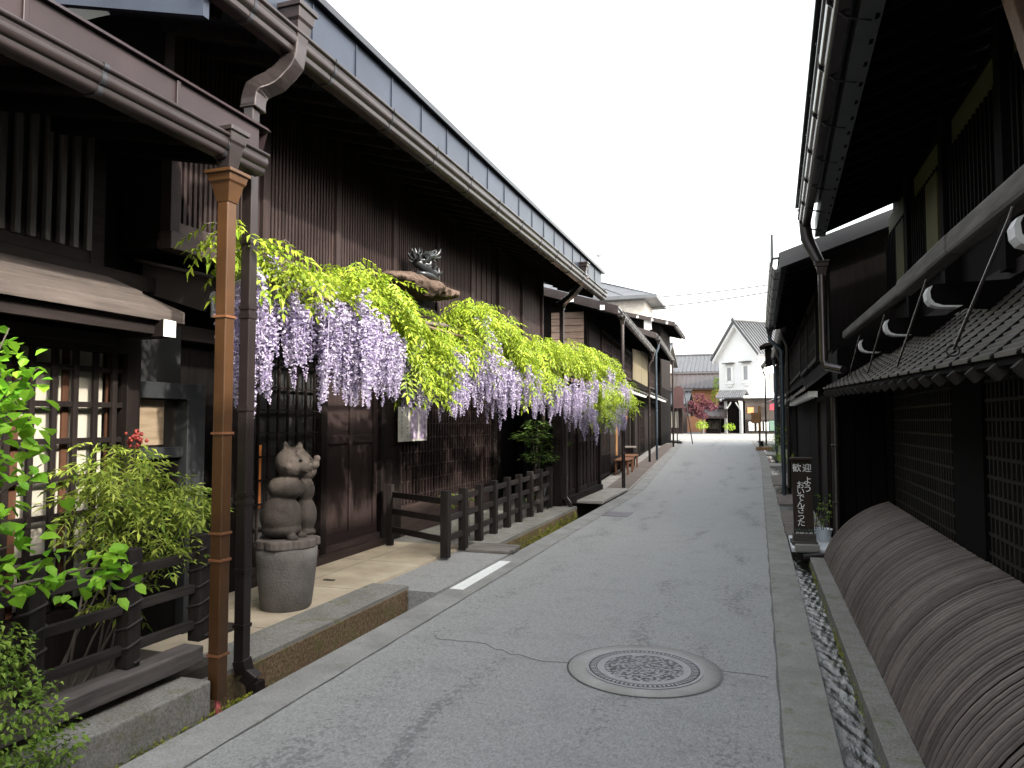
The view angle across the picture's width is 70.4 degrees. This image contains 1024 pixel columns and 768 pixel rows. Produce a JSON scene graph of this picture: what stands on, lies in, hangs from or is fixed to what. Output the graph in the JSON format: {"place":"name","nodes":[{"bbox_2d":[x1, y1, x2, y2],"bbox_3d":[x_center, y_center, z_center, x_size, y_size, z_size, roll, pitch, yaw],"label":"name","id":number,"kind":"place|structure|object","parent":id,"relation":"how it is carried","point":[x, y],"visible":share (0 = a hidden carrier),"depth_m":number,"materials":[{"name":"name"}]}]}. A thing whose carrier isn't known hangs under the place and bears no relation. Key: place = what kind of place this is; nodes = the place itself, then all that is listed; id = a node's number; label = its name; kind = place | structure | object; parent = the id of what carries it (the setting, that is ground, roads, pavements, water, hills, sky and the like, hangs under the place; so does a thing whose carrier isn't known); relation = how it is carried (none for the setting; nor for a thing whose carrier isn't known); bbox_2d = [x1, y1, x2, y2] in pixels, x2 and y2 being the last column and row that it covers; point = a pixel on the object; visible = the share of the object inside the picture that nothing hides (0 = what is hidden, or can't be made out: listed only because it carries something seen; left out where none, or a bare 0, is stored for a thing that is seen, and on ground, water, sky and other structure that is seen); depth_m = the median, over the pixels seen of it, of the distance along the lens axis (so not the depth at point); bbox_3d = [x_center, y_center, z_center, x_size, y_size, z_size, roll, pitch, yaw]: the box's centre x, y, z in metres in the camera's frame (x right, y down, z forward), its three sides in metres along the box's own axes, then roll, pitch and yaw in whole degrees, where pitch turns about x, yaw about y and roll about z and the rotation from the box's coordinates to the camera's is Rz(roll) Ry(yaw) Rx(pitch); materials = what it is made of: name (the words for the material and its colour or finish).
{"place":"outdoors","nodes":[
{"label":"outdoors","id":0,"kind":"place"},
{"bbox_2d":[141,541,457,653],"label":"beige pavement","id":1,"kind":"structure","parent":0,"point":[380,569],"depth_m":7.71,"materials":[{"name":"concrete"}]},
{"bbox_2d":[255,545,317,612],"bbox_3d":[-1.998,1.705,6.426,0.530,0.530,0.530,-1,-3,19],"label":"stone jar","id":2,"kind":"object","parent":1,"relation":"on","point":[285,581],"visible":0.79,"depth_m":6.22,"materials":[{"name":"stone"}]},
{"bbox_2d":[256,535,320,551],"bbox_3d":[-2.009,1.401,6.431,0.550,0.076,0.545,-1,-3,19],"label":"wooden slab","id":3,"kind":"object","parent":2,"relation":"on","point":[266,543],"depth_m":6.24,"materials":[{"name":"grey wood"}]},
{"bbox_2d":[260,441,312,540],"bbox_3d":[-2.008,0.946,6.449,0.439,0.865,0.382,1,-3,-21],"label":"bear statue","id":4,"kind":"object","parent":3,"relation":"on","point":[281,513],"visible":1,"depth_m":6.34,"materials":[{"name":"stone"}]},
{"bbox_2d":[296,455,319,534],"bbox_3d":[-1.888,1.017,6.655,0.234,0.733,0.211,1,-3,-18],"label":"bear statue","id":5,"kind":"object","parent":3,"relation":"on","point":[304,500],"visible":0.55,"depth_m":6.59,"materials":[{"name":"stone"}]},
{"bbox_2d":[382,550,518,609],"bbox_3d":[-0.654,2.337,8.402,0.699,0.470,2.600,-1,-3,19],"label":"asphalt apron","id":6,"kind":"object","parent":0,"point":[426,582],"visible":0.31,"depth_m":7.96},
{"bbox_2d":[461,543,520,553],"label":"bridge boards","id":7,"kind":"object","parent":6,"relation":"on","point":[494,548],"visible":0.91,"depth_m":9.30,"materials":[{"name":"grey wood"}]},
{"bbox_2d":[184,440,783,767],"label":"road","id":8,"kind":"structure","parent":0,"point":[677,559],"depth_m":5.12,"materials":[{"name":"asphalt"}]},
{"bbox_2d":[119,440,684,767],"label":"road edge concrete","id":9,"kind":"object","parent":8,"relation":"on","point":[185,748],"visible":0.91,"depth_m":4.94,"materials":[{"name":"concrete"}]},
{"bbox_2d":[450,561,510,589],"bbox_3d":[-0.319,2.109,8.062,0.160,0.001,1.550,-1,-3,19],"label":"painted line","id":10,"kind":"object","parent":9,"relation":"on","point":[469,581],"visible":1,"depth_m":7.97,"materials":[{"name":"white paint"}]},
{"bbox_2d":[672,386,692,443],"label":"sign post","id":11,"kind":"object","parent":9,"relation":"on","point":[679,393],"visible":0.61,"depth_m":40.13,"materials":[{"name":"metal"}]},
{"bbox_2d":[183,441,684,767],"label":"road seam","id":12,"kind":"object","parent":8,"relation":"on","point":[263,719],"visible":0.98,"depth_m":5.08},
{"bbox_2d":[567,645,723,697],"bbox_3d":[0.904,1.950,4.975,1.056,0.012,1.056,-1,-3,19],"label":"manhole cover","id":13,"kind":"object","parent":8,"relation":"on","point":[642,671],"visible":1,"depth_m":4.90,"materials":[{"name":"metal"}]},
{"bbox_2d":[753,443,785,767],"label":"road seam","id":14,"kind":"object","parent":8,"relation":"on","point":[781,725],"visible":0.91,"depth_m":5.02,"materials":[{"name":"concrete"}]},
{"bbox_2d":[394,488,597,544],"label":"grey pavement","id":15,"kind":"structure","parent":0,"point":[583,509],"depth_m":11.87,"materials":[{"name":"concrete"}]},
{"bbox_2d":[386,467,552,558],"bbox_3d":[-0.372,1.842,11.646,1.130,0.808,5.830,-1,-3,19],"label":"wooden fence","id":16,"kind":"object","parent":15,"relation":"on","point":[446,517],"visible":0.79,"depth_m":9.78,"materials":[{"name":"brown wood"}]},
{"bbox_2d":[509,420,570,505],"bbox_3d":[0.613,1.532,14.089,0.979,1.699,2.282,-1,-3,19],"label":"shrub","id":17,"kind":"object","parent":15,"relation":"on","point":[541,461],"visible":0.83,"depth_m":13.87,"materials":[{"name":"green plant"}]},
{"bbox_2d":[539,368,602,506],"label":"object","id":18,"kind":"structure","parent":15,"relation":"on","point":[579,477],"depth_m":15.05,"materials":[{"name":"brown wood"}]},
{"bbox_2d":[576,488,627,503],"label":"stone slab","id":19,"kind":"structure","parent":15,"relation":"on","point":[603,495],"depth_m":15.59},
{"bbox_2d":[326,0,892,354],"label":"sky","id":20,"kind":"structure","parent":0,"point":[662,137],"materials":[{"name":"white"}]},
{"bbox_2d":[598,443,676,507],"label":"grey pavement","id":21,"kind":"structure","parent":0,"point":[609,480],"depth_m":21.40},
{"bbox_2d":[527,287,655,487],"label":"wooden house","id":22,"kind":"structure","parent":21,"relation":"on","point":[612,331],"depth_m":18.30,"materials":[{"name":"black wood"}]},
{"bbox_2d":[601,422,610,477],"bbox_3d":[2.613,1.364,20.398,0.058,2.420,1.900,-1,-3,16],"label":"lattice window","id":23,"kind":"structure","parent":22,"relation":"in","point":[605,439],"depth_m":20.43,"materials":[{"name":"brown wood"}]},
{"bbox_2d":[600,329,611,366],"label":"upper window","id":24,"kind":"structure","parent":22,"relation":"in","point":[605,339],"depth_m":20.70,"materials":[{"name":"brown wood"}]},
{"bbox_2d":[612,337,620,374],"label":"upper window","id":25,"kind":"structure","parent":22,"relation":"in","point":[616,346],"depth_m":23.09,"materials":[{"name":"brown wood"}]},
{"bbox_2d":[625,404,629,445],"bbox_3d":[4.046,1.628,25.545,0.068,2.420,1.400,-1,-3,16],"label":"door","id":26,"kind":"structure","parent":22,"relation":"in","point":[627,431],"depth_m":25.98,"materials":[{"name":"black wood"}]},
{"bbox_2d":[624,347,630,380],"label":"upper window","id":27,"kind":"structure","parent":22,"relation":"in","point":[627,354],"depth_m":25.97,"materials":[{"name":"brown wood"}]},
{"bbox_2d":[614,457,633,474],"bbox_3d":[3.404,2.477,21.977,0.420,0.440,1.500,-1,-3,16],"label":"bench","id":28,"kind":"object","parent":21,"relation":"on","point":[627,459],"visible":0.85,"depth_m":21.48,"materials":[{"name":"brown wood"}]},
{"bbox_2d":[607,443,674,488],"bbox_3d":[5.588,2.910,28.668,0.591,0.450,22.964,-1,-3,16],"label":"brick strip","id":29,"kind":"object","parent":21,"relation":"on","point":[639,471],"visible":0.71,"depth_m":23.33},
{"bbox_2d":[630,327,674,459],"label":"wooden house","id":30,"kind":"structure","parent":21,"relation":"on","point":[640,360],"depth_m":30.38,"materials":[{"name":"black wood"}]},
{"bbox_2d":[633,395,638,456],"bbox_3d":[4.854,1.635,28.335,0.058,2.350,1.675,-1,-3,16],"label":"door","id":31,"kind":"structure","parent":30,"relation":"in","point":[636,417],"depth_m":28.54,"materials":[{"name":"black wood"}]},
{"bbox_2d":[639,397,644,454],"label":"lattice window","id":32,"kind":"structure","parent":30,"relation":"in","point":[642,409],"depth_m":30.39,"materials":[{"name":"brown wood"}]},
{"bbox_2d":[648,356,654,389],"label":"upper window","id":33,"kind":"structure","parent":30,"relation":"in","point":[652,372],"depth_m":36.09,"materials":[{"name":"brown wood"}]},
{"bbox_2d":[650,400,654,448],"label":"lattice window","id":34,"kind":"structure","parent":30,"relation":"in","point":[652,404],"depth_m":35.79,"materials":[{"name":"brown wood"}]},
{"bbox_2d":[625,312,685,445],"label":"wooden house","id":35,"kind":"structure","parent":21,"relation":"on","point":[665,330],"depth_m":38.21,"materials":[{"name":"black wood"}]},
{"bbox_2d":[671,390,693,433],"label":"house","id":36,"kind":"structure","parent":0,"point":[682,423],"depth_m":62.79,"materials":[{"name":"brown wood"}]},
{"bbox_2d":[670,372,718,431],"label":"house","id":37,"kind":"structure","parent":0,"point":[698,382],"depth_m":72.10,"materials":[{"name":"wood"}]},
{"bbox_2d":[671,432,774,440],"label":"crossing road","id":38,"kind":"structure","parent":0,"point":[705,436],"depth_m":52.79,"materials":[{"name":"asphalt"}]},
{"bbox_2d":[671,353,718,372],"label":"roof","id":39,"kind":"structure","parent":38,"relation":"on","point":[690,363],"depth_m":85.01,"materials":[{"name":"tile"}]},
{"bbox_2d":[683,393,718,433],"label":"maple tree","id":40,"kind":"object","parent":38,"relation":"on","point":[699,414],"visible":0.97,"depth_m":61.40,"materials":[{"name":"red plant"}]},
{"bbox_2d":[701,406,727,433],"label":"house","id":41,"kind":"structure","parent":38,"relation":"on","point":[715,417],"depth_m":62.79,"materials":[{"name":"black wood"}]},
{"bbox_2d":[715,389,749,433],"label":"gate","id":42,"kind":"structure","parent":38,"relation":"on","point":[735,414],"depth_m":62.60,"materials":[{"name":"white paint"}]},
{"bbox_2d":[710,318,775,432],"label":"storehouse","id":43,"kind":"structure","parent":38,"relation":"on","point":[738,355],"depth_m":65.21,"materials":[{"name":"white paint"}]},
{"bbox_2d":[722,362,734,386],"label":"window","id":44,"kind":"structure","parent":43,"relation":"in","point":[729,372],"depth_m":66.23,"materials":[{"name":"white paint"}]},
{"bbox_2d":[738,361,751,385],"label":"window","id":45,"kind":"structure","parent":43,"relation":"in","point":[745,368],"depth_m":64.35,"materials":[{"name":"white paint"}]},
{"bbox_2d":[744,395,774,433],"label":"shop front","id":46,"kind":"object","parent":38,"relation":"on","point":[752,403],"visible":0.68,"depth_m":62.02,"materials":[{"name":"white paint"}]},
{"bbox_2d":[764,450,809,560],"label":"stream water","id":47,"kind":"structure","parent":0,"point":[796,556],"depth_m":19.20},
{"bbox_2d":[771,321,803,487],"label":"wooden house","id":48,"kind":"structure","parent":0,"point":[786,339],"depth_m":19.36,"materials":[{"name":"black wood"}]},
{"bbox_2d":[791,405,797,456],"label":"lattice window","id":49,"kind":"structure","parent":48,"relation":"in","point":[794,413],"depth_m":21.11,"materials":[{"name":"brown wood"}]},
{"bbox_2d":[791,330,799,382],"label":"upper window","id":50,"kind":"structure","parent":48,"relation":"in","point":[795,350],"depth_m":19.84,"materials":[{"name":"brown wood"}]},
{"bbox_2d":[762,440,822,526],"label":"footpath","id":51,"kind":"structure","parent":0,"point":[770,445],"depth_m":33.59,"materials":[{"name":"concrete"}]},
{"bbox_2d":[751,406,772,449],"bbox_3d":[11.544,2.030,33.511,0.920,2.030,0.500,-1,-3,19],"label":"notice stand","id":52,"kind":"object","parent":51,"relation":"on","point":[755,417],"visible":0.92,"depth_m":33.50,"materials":[{"name":"orange wood"}]},
{"bbox_2d":[761,357,786,450],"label":"wooden house","id":53,"kind":"structure","parent":51,"relation":"on","point":[763,364],"depth_m":36.93,"materials":[{"name":"black wood"}]},
{"bbox_2d":[759,342,772,363],"bbox_3d":[10.212,-1.218,28.526,0.900,0.848,1.200,-1,-3,19],"label":"hanging lamp","id":54,"kind":"object","parent":53,"relation":"hanging from","point":[768,347],"visible":0.69,"depth_m":28.27,"materials":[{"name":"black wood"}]},
{"bbox_2d":[771,475,787,485],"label":"bridge boards","id":55,"kind":"object","parent":51,"relation":"on","point":[776,480],"visible":0.52,"depth_m":19.23,"materials":[{"name":"stone"}]},
{"bbox_2d":[776,494,792,505],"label":"bridge boards","id":56,"kind":"object","parent":51,"relation":"on","point":[785,500],"visible":0.57,"depth_m":14.94,"materials":[{"name":"stone"}]},
{"bbox_2d":[781,510,818,536],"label":"bridge boards","id":57,"kind":"object","parent":51,"relation":"on","point":[787,518],"visible":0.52,"depth_m":11.80,"materials":[{"name":"grey wood"}]},
{"bbox_2d":[788,535,831,552],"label":"stone slab","id":58,"kind":"structure","parent":51,"relation":"on","point":[823,545],"depth_m":9.43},
{"bbox_2d":[790,457,817,545],"bbox_3d":[3.837,1.538,9.561,0.310,1.135,0.320,-1,-3,15],"label":"welcome sign","id":59,"kind":"object","parent":58,"relation":"on","point":[802,498],"visible":0.99,"depth_m":9.56,"materials":[{"name":"brown wood"}]},
{"bbox_2d":[795,544,819,552],"bbox_3d":[3.723,2.070,9.150,0.283,0.090,0.100,-1,-3,11],"label":"stone block","id":60,"kind":"object","parent":58,"relation":"on","point":[807,548],"depth_m":9.11,"materials":[{"name":"stone"}]},
{"bbox_2d":[814,527,832,540],"bbox_3d":[4.207,2.040,9.833,0.276,0.160,0.276,-1,-3,19],"label":"flower pot","id":61,"kind":"object","parent":58,"relation":"on","point":[823,535],"visible":0.81,"depth_m":9.74,"materials":[{"name":"grey"}]},
{"bbox_2d":[814,494,831,530],"bbox_3d":[4.251,1.746,9.899,0.296,0.508,0.548,-1,-3,19],"label":"potted plant","id":62,"kind":"object","parent":61,"relation":"on","point":[827,512],"visible":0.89,"depth_m":9.88,"materials":[{"name":"green plant"}]},
{"bbox_2d":[765,209,895,537],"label":"wooden house","id":63,"kind":"structure","parent":51,"relation":"on","point":[856,276],"depth_m":9.83,"materials":[{"name":"black wood"}]},
{"bbox_2d":[799,313,809,376],"bbox_3d":[6.010,-0.759,14.916,0.068,1.100,2.200,-1,-3,19],"label":"upper window","id":64,"kind":"structure","parent":63,"relation":"in","point":[802,329],"depth_m":14.98,"materials":[{"name":"brown wood"}]},
{"bbox_2d":[806,292,818,369],"bbox_3d":[5.239,-0.875,12.645,0.068,1.100,2.200,-1,-3,19],"label":"upper window","id":65,"kind":"structure","parent":63,"relation":"in","point":[812,317],"depth_m":12.42,"materials":[{"name":"brown wood"}]},
{"bbox_2d":[816,395,833,534],"bbox_3d":[4.646,1.143,10.788,0.068,1.920,1.700,-1,-3,19],"label":"door","id":66,"kind":"structure","parent":63,"relation":"in","point":[823,404],"depth_m":10.81,"materials":[{"name":"black wood"}]},
{"bbox_2d":[793,560,879,767],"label":"stream water","id":67,"kind":"structure","parent":0,"point":[856,748],"depth_m":4.95,"materials":[{"name":"liquid"}]},
{"bbox_3d":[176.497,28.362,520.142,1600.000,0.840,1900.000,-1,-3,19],"label":"ground","id":68,"kind":"structure","parent":0,"visible":0},
{"bbox_2d":[0,675,209,767],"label":"stone plinth","id":69,"kind":"structure","parent":68,"relation":"on","point":[123,730],"depth_m":3.78,"materials":[{"name":"stone"}]},
{"bbox_2d":[0,621,91,767],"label":"bush","id":70,"kind":"object","parent":69,"relation":"on","point":[15,663],"visible":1,"depth_m":3.17,"materials":[{"name":"green plant"}]},
{"bbox_2d":[0,649,207,749],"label":"garden bed","id":71,"kind":"object","parent":69,"relation":"on","point":[198,671],"depth_m":4.46,"materials":[{"name":"soil"}]},
{"bbox_2d":[31,429,234,695],"bbox_3d":[-2.244,1.030,4.465,0.864,1.506,1.316,-1,-3,19],"label":"nandina shrub","id":72,"kind":"object","parent":71,"relation":"on","point":[149,509],"visible":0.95,"depth_m":4.28,"materials":[{"name":"green plant"}]},
{"bbox_2d":[0,533,210,748],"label":"wooden fence","id":73,"kind":"object","parent":69,"relation":"on","point":[133,671],"visible":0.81,"depth_m":3.96,"materials":[{"name":"grey wood"}]},
{"bbox_2d":[0,325,145,610],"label":"climbing branch","id":74,"kind":"object","parent":73,"relation":"on","point":[54,580],"visible":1,"depth_m":3.29,"materials":[{"name":"green plant"}]},
{"bbox_2d":[105,691,252,767],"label":"moss","id":75,"kind":"object","parent":69,"relation":"attached to","point":[227,706],"visible":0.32,"depth_m":4.12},
{"bbox_2d":[0,0,270,714],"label":"wooden house","id":76,"kind":"structure","parent":68,"relation":"on","point":[85,104],"depth_m":4.52,"materials":[{"name":"black wood"}]},
{"bbox_2d":[0,334,141,683],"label":"lattice window","id":77,"kind":"structure","parent":76,"relation":"in","point":[96,388],"depth_m":4.63,"materials":[{"name":"wood"}]},
{"bbox_2d":[0,111,162,298],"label":"upper window","id":78,"kind":"structure","parent":76,"relation":"in","point":[53,186],"depth_m":4.71,"materials":[{"name":"brown wood"}]},
{"bbox_2d":[136,327,205,636],"bbox_3d":[-2.683,0.727,5.498,0.190,2.390,0.750,-1,-3,19],"label":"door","id":79,"kind":"structure","parent":76,"relation":"in","point":[172,413],"depth_m":5.60,"materials":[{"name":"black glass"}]},
{"bbox_2d":[202,583,407,679],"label":"granite kerb","id":80,"kind":"structure","parent":68,"relation":"on","point":[273,639],"depth_m":5.92,"materials":[{"name":"stone"}]},
{"bbox_2d":[54,0,607,696],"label":"wooden house","id":81,"kind":"structure","parent":68,"relation":"on","point":[380,160],"depth_m":7.16,"materials":[{"name":"black wood"}]},
{"bbox_2d":[251,351,318,566],"bbox_3d":[-2.508,0.781,7.831,0.095,2.200,1.320,-1,-3,19],"label":"lattice door","id":82,"kind":"structure","parent":81,"relation":"in","point":[289,417],"depth_m":7.82,"materials":[{"name":"brown wood"}]},
{"bbox_2d":[326,361,377,545],"bbox_3d":[-2.058,0.851,9.187,0.075,2.200,1.300,-1,-3,19],"label":"panel door","id":83,"kind":"structure","parent":81,"relation":"in","point":[352,432],"depth_m":9.15,"materials":[{"name":"brown wood"}]},
{"bbox_2d":[173,219,644,500],"bbox_3d":[0.177,0.488,11.213,1.891,3.498,13.993,-1,-3,19],"label":"wisteria","id":84,"kind":"object","parent":81,"relation":"attached to","point":[369,338],"visible":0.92,"depth_m":7.05,"materials":[{"name":"purple plant"}]},
{"bbox_2d":[398,407,426,441],"bbox_3d":[-1.434,0.584,10.521,0.011,0.490,0.920,-1,-3,19],"label":"poster","id":85,"kind":"object","parent":81,"relation":"attached to","point":[413,427],"visible":0.91,"depth_m":10.48,"materials":[{"name":"white paper"}]},
{"bbox_2d":[377,270,459,300],"bbox_3d":[-1.081,-1.137,8.574,0.556,0.280,1.748,-1,-3,19],"label":"timber ledge","id":86,"kind":"object","parent":81,"relation":"attached to","point":[437,290],"visible":0.8,"depth_m":8.35,"materials":[{"name":"wood"}]},
{"bbox_2d":[408,247,442,280],"bbox_3d":[-1.024,-1.440,8.636,0.334,0.412,0.576,-1,-3,19],"label":"roof ornament","id":87,"kind":"object","parent":86,"relation":"on","point":[420,260],"visible":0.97,"depth_m":8.50,"materials":[{"name":"tile"}]},
{"bbox_2d":[401,383,490,504],"bbox_3d":[-1.041,0.863,12.161,0.095,1.920,3.820,-1,-3,19],"label":"lattice window","id":88,"kind":"structure","parent":81,"relation":"in","point":[455,454],"depth_m":12.00,"materials":[{"name":"brown wood"}]},
{"bbox_2d":[468,506,576,545],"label":"granite kerb","id":89,"kind":"structure","parent":68,"relation":"on","point":[515,530],"depth_m":11.31,"materials":[{"name":"stone"}]},
{"bbox_2d":[544,282,666,316],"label":"house","id":90,"kind":"structure","parent":68,"relation":"on","point":[631,300],"depth_m":42.85,"materials":[{"name":"paint"}]},
{"bbox_2d":[752,441,843,767],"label":"kerb strip","id":91,"kind":"object","parent":68,"relation":"on","point":[810,737],"visible":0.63,"depth_m":5.00,"materials":[{"name":"concrete"}]},
{"bbox_2d":[809,557,924,767],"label":"stream wall","id":92,"kind":"structure","parent":68,"relation":"on","point":[892,742],"depth_m":4.57,"materials":[{"name":"concrete"}]},
{"bbox_2d":[808,562,884,767],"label":"moss","id":93,"kind":"object","parent":92,"relation":"on","point":[839,651],"visible":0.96,"depth_m":5.48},
{"bbox_2d":[872,656,924,764],"bbox_3d":[2.045,2.040,2.294,0.863,0.440,13.850,-1,-3,19],"label":"stone footing","id":94,"kind":"object","parent":68,"relation":"on","point":[902,719],"depth_m":4.00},
{"bbox_2d":[824,502,985,654],"bbox_3d":[3.541,1.674,6.931,0.761,0.716,3.946,-1,-3,19],"label":"slat guard","id":95,"kind":"object","parent":94,"relation":"on","point":[885,561],"visible":0.99,"depth_m":6.22,"materials":[{"name":"brown wood"}]},
{"bbox_2d":[795,0,1023,583],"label":"wooden house","id":96,"kind":"structure","parent":94,"relation":"on","point":[914,112],"depth_m":5.31,"materials":[{"name":"black wood"}]},
{"bbox_2d":[886,214,903,307],"bbox_3d":[4.453,-1.401,8.330,0.092,0.850,1.410,-1,-3,19],"label":"upper window","id":97,"kind":"structure","parent":96,"relation":"in","point":[891,273],"depth_m":8.61,"materials":[{"name":"black wood"}]},
{"bbox_2d":[892,380,955,542],"bbox_3d":[4.062,0.641,7.142,0.104,1.950,2.780,-1,-3,19],"label":"lattice window","id":98,"kind":"structure","parent":96,"relation":"in","point":[923,438],"depth_m":6.86,"materials":[{"name":"black wood"}]},
{"bbox_2d":[911,166,939,265],"bbox_3d":[3.956,-1.476,6.864,0.092,0.850,1.410,-1,-3,19],"label":"upper window","id":99,"kind":"structure","parent":96,"relation":"in","point":[918,210],"depth_m":7.14,"materials":[{"name":"black wood"}]},
{"bbox_2d":[948,85,996,229],"bbox_3d":[3.458,-1.551,5.397,0.092,0.850,1.410,-1,-3,19],"label":"upper window","id":100,"kind":"structure","parent":96,"relation":"in","point":[971,156],"depth_m":5.32,"materials":[{"name":"black wood"}]},
{"bbox_2d":[984,370,1023,583],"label":"lattice window","id":101,"kind":"structure","parent":96,"relation":"in","point":[1004,399],"depth_m":4.64,"materials":[{"name":"black wood"}]},
{"bbox_2d":[1009,51,1023,172],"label":"upper window","id":102,"kind":"structure","parent":96,"relation":"in","point":[1016,70],"depth_m":4.42,"materials":[{"name":"black wood"}]},
{"bbox_2d":[871,561,1023,767],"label":"slat guard","id":103,"kind":"object","parent":94,"relation":"on","point":[947,654],"visible":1,"depth_m":3.85,"materials":[{"name":"brown wood"}]},
{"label":"gutter channel","id":104,"kind":"structure","parent":0,"visible":0},
{"bbox_2d":[210,590,406,717],"bbox_3d":[-1.500,2.124,5.739,0.020,0.345,2.900,-1,-3,19],"label":"pebbled gutter face","id":105,"kind":"object","parent":104,"relation":"on","point":[283,663],"visible":0.46,"depth_m":5.65},
{"bbox_2d":[505,509,576,549],"bbox_3d":[0.529,2.437,11.722,0.020,0.330,4.350,-1,-3,19],"label":"pebbled gutter face","id":106,"kind":"object","parent":104,"relation":"on","point":[531,533],"visible":0.31,"depth_m":11.54},
{"bbox_2d":[511,512,577,549],"bbox_3d":[0.629,2.375,11.650,0.339,0.248,4.206,-1,-3,19],"label":"moss","id":107,"kind":"object","parent":106,"relation":"on","point":[539,534],"visible":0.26,"depth_m":11.71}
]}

